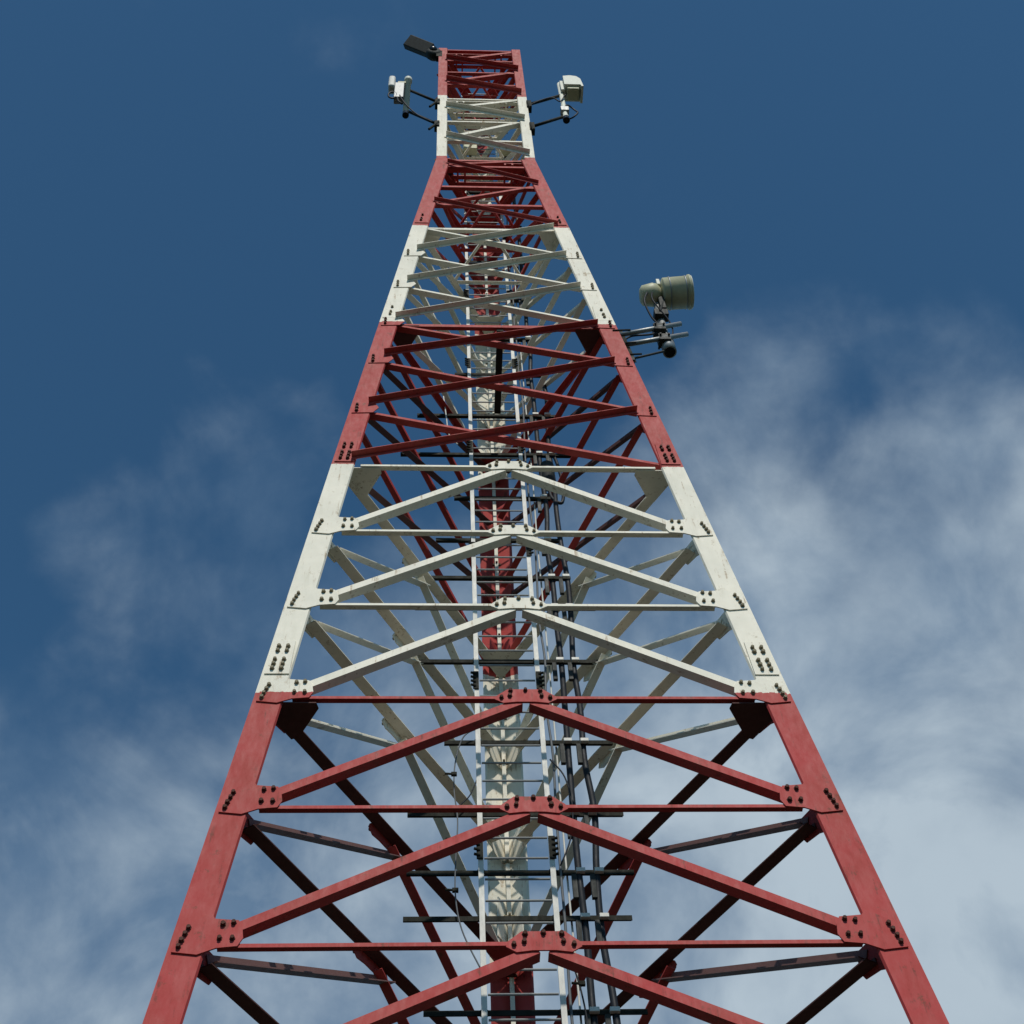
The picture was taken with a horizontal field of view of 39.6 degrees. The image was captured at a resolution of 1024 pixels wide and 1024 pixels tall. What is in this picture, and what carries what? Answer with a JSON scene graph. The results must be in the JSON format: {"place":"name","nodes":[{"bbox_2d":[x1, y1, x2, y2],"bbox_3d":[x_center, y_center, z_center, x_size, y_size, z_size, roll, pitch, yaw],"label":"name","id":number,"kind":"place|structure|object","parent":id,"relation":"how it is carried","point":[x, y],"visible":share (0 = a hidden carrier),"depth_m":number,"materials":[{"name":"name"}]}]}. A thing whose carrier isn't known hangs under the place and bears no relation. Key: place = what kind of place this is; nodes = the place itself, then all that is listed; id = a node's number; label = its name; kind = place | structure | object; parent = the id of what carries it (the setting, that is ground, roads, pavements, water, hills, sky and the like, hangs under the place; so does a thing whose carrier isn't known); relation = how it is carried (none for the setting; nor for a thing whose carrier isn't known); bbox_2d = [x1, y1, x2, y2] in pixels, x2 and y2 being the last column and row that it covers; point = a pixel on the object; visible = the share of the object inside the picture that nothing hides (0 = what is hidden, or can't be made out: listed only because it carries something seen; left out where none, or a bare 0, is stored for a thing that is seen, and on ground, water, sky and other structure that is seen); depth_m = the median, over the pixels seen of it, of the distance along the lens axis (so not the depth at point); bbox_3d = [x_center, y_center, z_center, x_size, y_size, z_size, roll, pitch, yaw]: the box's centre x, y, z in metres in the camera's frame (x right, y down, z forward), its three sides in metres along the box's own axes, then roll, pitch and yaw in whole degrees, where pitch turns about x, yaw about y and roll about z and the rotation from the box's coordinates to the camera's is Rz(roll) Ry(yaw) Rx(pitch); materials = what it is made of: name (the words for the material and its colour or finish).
{"place":"outdoors","nodes":[
{"label":"outdoors","id":0,"kind":"place"},
{"bbox_2d":[0,0,1023,1023],"label":"sky","id":1,"kind":"structure","parent":0,"point":[209,208],"materials":[{"name":"blue"}]},
{"label":"ground","id":2,"kind":"structure","parent":0,"visible":0},
{"bbox_2d":[142,48,948,1023],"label":"lattice tower","id":3,"kind":"structure","parent":2,"relation":"on","point":[512,950],"depth_m":17.13,"materials":[{"name":"metal"}]},
{"bbox_2d":[387,76,439,131],"bbox_3d":[-2.389,-9.929,34.494,1.292,3.922,0.290,0,-56,-3],"label":"radio antenna","id":4,"kind":"object","parent":3,"relation":"attached to","point":[400,90],"visible":0.96,"depth_m":34.75,"materials":[{"name":"metal"}]},
{"bbox_2d":[403,35,441,61],"bbox_3d":[-2.392,-12.423,38.179,1.071,1.192,0.379,8,-57,-8],"label":"panel antenna","id":5,"kind":"object","parent":3,"relation":"attached to","point":[430,51],"visible":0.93,"depth_m":38.18,"materials":[{"name":"black plastic"}]},
{"bbox_2d":[443,396,457,444],"bbox_3d":[-1.049,-1.569,24.201,0.260,1.606,0.024,0,-56,-3],"label":"hanging wire","id":6,"kind":"object","parent":3,"relation":"hanging from","point":[446,416],"visible":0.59,"depth_m":24.31,"materials":[{"name":"paint"}]},
{"bbox_2d":[463,144,476,156],"bbox_3d":[-1.006,-8.695,34.245,0.320,0.680,0.360,0,-56,-3],"label":"equipment box","id":7,"kind":"object","parent":3,"relation":"attached to","point":[472,151],"visible":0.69,"depth_m":33.98,"materials":[{"name":"beige plastic"}]},
{"bbox_2d":[499,140,510,158],"bbox_3d":[-0.157,-8.688,34.286,0.320,0.680,0.360,0,-56,-3],"label":"equipment box","id":8,"kind":"object","parent":3,"relation":"attached to","point":[505,153],"visible":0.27,"depth_m":34.02,"materials":[{"name":"grey plastic"}]},
{"bbox_2d":[462,94,567,1023],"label":"access ladder","id":9,"kind":"object","parent":3,"relation":"attached to","point":[552,847],"visible":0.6,"depth_m":18.65,"materials":[{"name":"metal"}]},
{"bbox_2d":[445,730,479,966],"bbox_3d":[-0.574,3.752,16.380,0.406,3.659,0.049,0,-56,-3],"label":"hanging wire","id":10,"kind":"object","parent":9,"relation":"attached to","point":[455,889],"visible":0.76,"depth_m":15.99,"materials":[{"name":"rubber"}]},
{"bbox_2d":[460,782,475,804],"bbox_3d":[-0.545,3.358,16.956,0.302,0.556,0.016,0,-56,-3],"label":"hanging wire","id":11,"kind":"object","parent":9,"relation":"hanging from","point":[469,795],"visible":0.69,"depth_m":16.93,"materials":[{"name":"rubber"}]},
{"bbox_2d":[549,759,573,865],"bbox_3d":[0.622,3.520,16.787,0.262,1.707,0.040,0,-56,-3],"label":"hanging wire","id":12,"kind":"object","parent":9,"relation":"attached to","point":[560,770],"visible":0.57,"depth_m":16.92,"materials":[{"name":"rubber"}]},
{"bbox_2d":[571,972,588,1023],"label":"hanging wire","id":13,"kind":"object","parent":9,"relation":"hanging from","point":[581,983],"visible":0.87,"depth_m":14.73,"materials":[{"name":"rubber"}]},
{"bbox_2d":[503,181,573,1023],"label":"conduit","id":14,"kind":"object","parent":3,"relation":"attached to","point":[558,840],"visible":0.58,"depth_m":17.99,"materials":[{"name":"grey metal"}]},
{"bbox_2d":[512,253,581,1023],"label":"conduit","id":15,"kind":"object","parent":3,"relation":"attached to","point":[572,930],"visible":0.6,"depth_m":18.27,"materials":[{"name":"metal"}]},
{"bbox_2d":[541,456,564,504],"bbox_3d":[0.648,-0.544,23.049,0.365,1.601,0.240,0,-56,-3],"label":"splice box","id":16,"kind":"object","parent":3,"relation":"hanging from","point":[549,475],"visible":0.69,"depth_m":22.97,"materials":[{"name":"plastic"}]},
{"bbox_2d":[526,75,583,135],"bbox_3d":[1.075,-9.842,34.583,1.466,3.804,0.440,0,-56,-3],"label":"radio antenna","id":17,"kind":"object","parent":3,"relation":"attached to","point":[570,88],"visible":0.96,"depth_m":35.35,"materials":[{"name":"metal"}]},
{"bbox_2d":[512,198,599,1023],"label":"feeder cable","id":18,"kind":"object","parent":3,"relation":"attached to","point":[577,877],"visible":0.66,"depth_m":17.84,"materials":[{"name":"rubber"}]},
{"bbox_2d":[542,385,620,1023],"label":"feeder cable","id":19,"kind":"object","parent":3,"relation":"attached to","point":[595,880],"visible":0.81,"depth_m":17.47,"materials":[{"name":"rubber"}]},
{"bbox_2d":[612,274,693,363],"bbox_3d":[2.436,-3.230,23.973,1.569,2.830,0.637,0,-56,-3],"label":"drum antenna","id":20,"kind":"object","parent":3,"relation":"attached to","point":[663,296],"visible":0.98,"depth_m":24.35,"materials":[{"name":"grey plastic"}]}
]}

